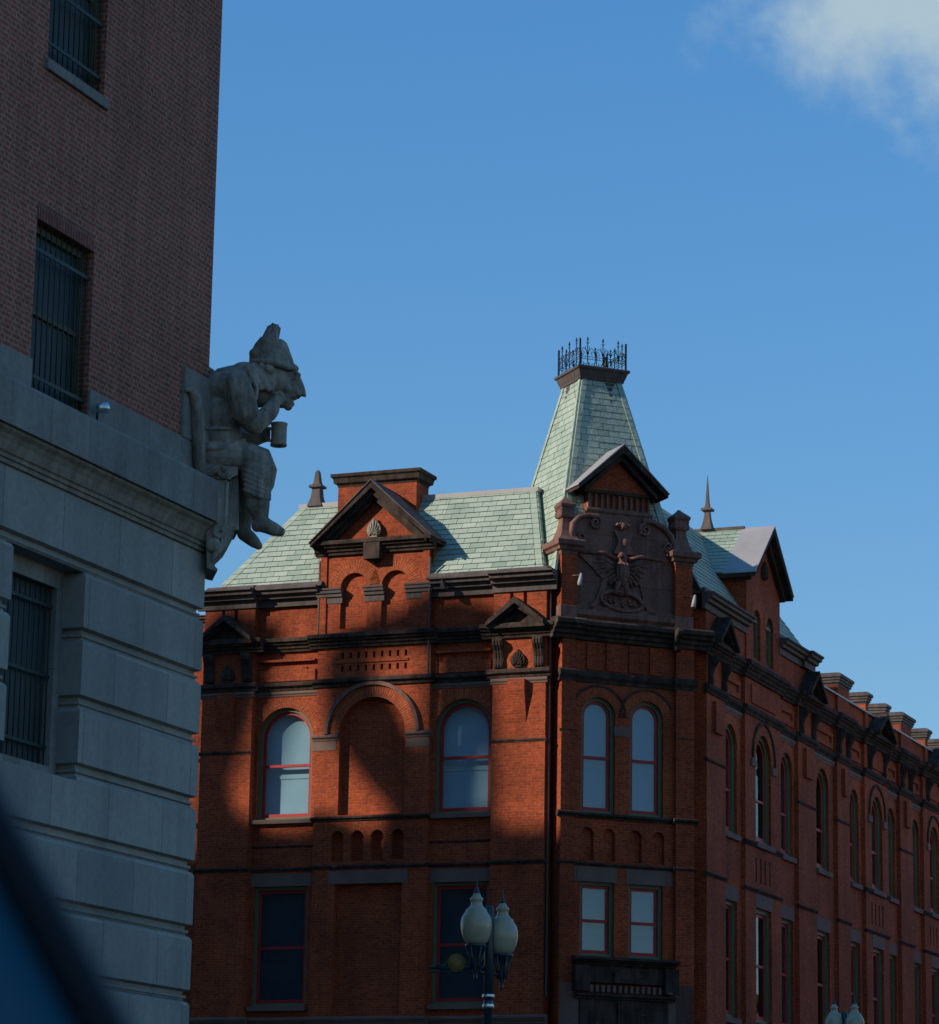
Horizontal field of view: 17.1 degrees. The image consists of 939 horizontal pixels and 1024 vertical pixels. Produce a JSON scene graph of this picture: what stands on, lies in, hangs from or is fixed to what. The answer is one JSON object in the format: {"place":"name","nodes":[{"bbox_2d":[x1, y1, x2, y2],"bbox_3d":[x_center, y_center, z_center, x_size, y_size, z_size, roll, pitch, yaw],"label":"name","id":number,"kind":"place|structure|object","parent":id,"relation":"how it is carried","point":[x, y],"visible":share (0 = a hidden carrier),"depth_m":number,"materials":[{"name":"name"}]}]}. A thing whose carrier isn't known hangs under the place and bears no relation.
{"place":"outdoors","nodes":[
{"label":"outdoors","id":0,"kind":"place"},
{"bbox_2d":[196,0,938,738],"label":"sky","id":1,"kind":"structure","parent":0,"point":[427,201],"materials":[{"name":"blue"}]},
{"bbox_3d":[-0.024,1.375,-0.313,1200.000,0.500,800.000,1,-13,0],"label":"ground","id":2,"kind":"structure","parent":0,"visible":0},
{"bbox_2d":[0,782,133,1023],"bbox_3d":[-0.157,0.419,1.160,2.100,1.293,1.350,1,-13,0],"label":"car","id":3,"kind":"object","parent":2,"relation":"on","point":[52,970],"depth_m":1.00,"materials":[{"name":"blue metal"}]},
{"bbox_2d":[182,337,938,1023],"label":"brick building","id":4,"kind":"structure","parent":2,"relation":"on","point":[630,783],"depth_m":78.77,"materials":[{"name":"brick"}]},
{"bbox_2d":[252,886,307,1005],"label":"window","id":5,"kind":"structure","parent":4,"relation":"in","point":[280,922],"depth_m":78.78,"materials":[{"name":"glass"}]},
{"bbox_2d":[257,709,312,819],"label":"window","id":6,"kind":"structure","parent":4,"relation":"in","point":[286,743],"depth_m":79.73,"materials":[{"name":"glass"}]},
{"bbox_2d":[432,882,488,1003],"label":"window","id":7,"kind":"structure","parent":4,"relation":"in","point":[451,900],"depth_m":77.01,"materials":[{"name":"glass"}]},
{"bbox_2d":[435,700,491,813],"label":"window","id":8,"kind":"structure","parent":4,"relation":"in","point":[464,728],"depth_m":77.94,"materials":[{"name":"blue glass"}]},
{"bbox_2d":[572,573,581,586],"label":"floodlight","id":9,"kind":"object","parent":4,"relation":"attached to","point":[579,583],"visible":1,"depth_m":77.36,"materials":[{"name":"metal"}]},
{"bbox_2d":[579,881,612,956],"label":"window","id":10,"kind":"structure","parent":4,"relation":"in","point":[595,929],"depth_m":76.39,"materials":[{"name":"grey glass"}]},
{"bbox_2d":[581,698,613,813],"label":"window","id":11,"kind":"structure","parent":4,"relation":"in","point":[597,718],"depth_m":77.28,"materials":[{"name":"glass"}]},
{"bbox_2d":[629,885,660,959],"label":"window","id":12,"kind":"structure","parent":4,"relation":"in","point":[644,901],"depth_m":76.90,"materials":[{"name":"grey glass"}]},
{"bbox_2d":[629,702,661,817],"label":"window","id":13,"kind":"structure","parent":4,"relation":"in","point":[645,719],"depth_m":77.79,"materials":[{"name":"blue glass"}]},
{"bbox_2d":[683,595,695,608],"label":"floodlight","id":14,"kind":"object","parent":4,"relation":"attached to","point":[693,605],"visible":1,"depth_m":78.49,"materials":[{"name":"metal"}]},
{"bbox_2d":[726,725,733,832],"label":"window","id":15,"kind":"structure","parent":4,"relation":"in","point":[729,737],"depth_m":81.40,"materials":[{"name":"black glass"}]},
{"bbox_2d":[726,900,734,1017],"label":"window","id":16,"kind":"structure","parent":4,"relation":"in","point":[730,1012],"depth_m":80.37,"materials":[{"name":"black glass"}]},
{"bbox_2d":[753,612,757,659],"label":"window","id":17,"kind":"structure","parent":4,"relation":"in","point":[755,626],"depth_m":83.86,"materials":[{"name":"black glass"}]},
{"bbox_2d":[756,737,768,844],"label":"window","id":18,"kind":"structure","parent":4,"relation":"in","point":[761,749],"depth_m":83.88,"materials":[{"name":"black glass"}]},
{"bbox_2d":[756,908,768,1023],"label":"window","id":19,"kind":"structure","parent":4,"relation":"in","point":[762,917],"depth_m":82.86,"materials":[{"name":"black glass"}]},
{"bbox_2d":[766,620,770,667],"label":"window","id":20,"kind":"structure","parent":4,"relation":"in","point":[768,638],"depth_m":84.95,"materials":[{"name":"black glass"}]},
{"bbox_2d":[781,754,789,855],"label":"window","id":21,"kind":"structure","parent":4,"relation":"in","point":[785,776],"depth_m":86.09,"materials":[{"name":"black glass"}]},
{"bbox_2d":[781,918,790,1023],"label":"window","id":22,"kind":"structure","parent":4,"relation":"in","point":[786,929],"depth_m":85.08,"materials":[{"name":"black glass"}]},
{"bbox_2d":[816,770,826,870],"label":"window","id":23,"kind":"structure","parent":4,"relation":"in","point":[821,822],"depth_m":89.49,"materials":[{"name":"black glass"}]},
{"bbox_2d":[817,931,827,1023],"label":"window","id":24,"kind":"structure","parent":4,"relation":"in","point":[822,946],"depth_m":88.51,"materials":[{"name":"black glass"}]},
{"bbox_2d":[850,791,856,882],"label":"window","id":25,"kind":"structure","parent":4,"relation":"in","point":[853,857],"depth_m":92.42,"materials":[{"name":"black glass"}]},
{"bbox_2d":[851,942,857,1005],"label":"window","id":26,"kind":"structure","parent":4,"relation":"in","point":[854,951],"depth_m":91.54,"materials":[{"name":"black glass"}]},
{"bbox_2d":[871,798,879,890],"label":"window","id":27,"kind":"structure","parent":4,"relation":"in","point":[875,810],"depth_m":94.45,"materials":[{"name":"black glass"}]},
{"bbox_2d":[873,948,881,1023],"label":"window","id":28,"kind":"structure","parent":4,"relation":"in","point":[877,976],"depth_m":93.51,"materials":[{"name":"black glass"}]},
{"bbox_2d":[888,810,892,896],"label":"window","id":29,"kind":"structure","parent":4,"relation":"in","point":[890,844],"depth_m":96.32,"materials":[{"name":"black glass"}]},
{"bbox_2d":[890,955,894,1023],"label":"window","id":30,"kind":"structure","parent":4,"relation":"in","point":[892,995],"depth_m":95.40,"materials":[{"name":"black glass"}]},
{"bbox_2d":[912,821,917,907],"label":"window","id":31,"kind":"structure","parent":4,"relation":"in","point":[915,903],"depth_m":99.10,"materials":[{"name":"black glass"}]},
{"bbox_2d":[914,963,918,1023],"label":"window","id":32,"kind":"structure","parent":4,"relation":"in","point":[916,970],"depth_m":98.21,"materials":[{"name":"black glass"}]},
{"bbox_2d":[930,828,936,913],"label":"window","id":33,"kind":"structure","parent":4,"relation":"in","point":[933,866],"depth_m":100.96,"materials":[{"name":"black glass"}]},
{"bbox_2d":[932,968,938,1023],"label":"window","id":34,"kind":"structure","parent":4,"relation":"in","point":[935,989],"depth_m":100.07,"materials":[{"name":"black glass"}]},
{"bbox_2d":[825,995,863,1023],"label":"street lamp","id":35,"kind":"object","parent":2,"relation":"on","point":[834,1016],"visible":1,"depth_m":69.67,"materials":[{"name":"glass"}]},
{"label":"road","id":36,"kind":"structure","parent":0,"visible":0},
{"bbox_2d":[0,0,222,1023],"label":"stone base building","id":37,"kind":"structure","parent":36,"relation":"on","point":[109,111],"depth_m":38.37,"materials":[{"name":"grey stone"}]},
{"bbox_2d":[0,552,64,774],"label":"window","id":38,"kind":"structure","parent":37,"relation":"in","point":[34,609],"depth_m":37.13,"materials":[{"name":"black glass"}]},
{"bbox_2d":[30,225,89,411],"bbox_3d":[-5.018,-2.296,37.599,0.195,2.120,1.420,-4,-14,21],"label":"window","id":39,"kind":"structure","parent":37,"relation":"in","point":[59,266],"depth_m":37.75,"materials":[{"name":"black metal"}]},
{"bbox_2d":[48,0,103,91],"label":"window","id":40,"kind":"structure","parent":37,"relation":"in","point":[73,23],"depth_m":38.67,"materials":[{"name":"black metal"}]},
{"bbox_2d":[96,401,109,419],"bbox_3d":[-4.462,-1.208,37.998,0.168,0.294,0.146,8,-15,-29],"label":"spotlight","id":41,"kind":"object","parent":37,"relation":"on","point":[102,407],"visible":1,"depth_m":37.96,"materials":[{"name":"paint"}]},
{"bbox_2d":[184,323,305,580],"bbox_3d":[-3.189,-0.850,41.245,1.937,3.480,1.254,9,-15,-31],"label":"statue","id":42,"kind":"object","parent":37,"relation":"attached to","point":[234,460],"visible":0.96,"depth_m":40.92,"materials":[{"name":"stone"}]},
{"bbox_2d":[430,879,517,1023],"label":"street lamp","id":43,"kind":"object","parent":36,"relation":"on","point":[482,928],"visible":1,"depth_m":42.65,"materials":[{"name":"glass"}]}
]}

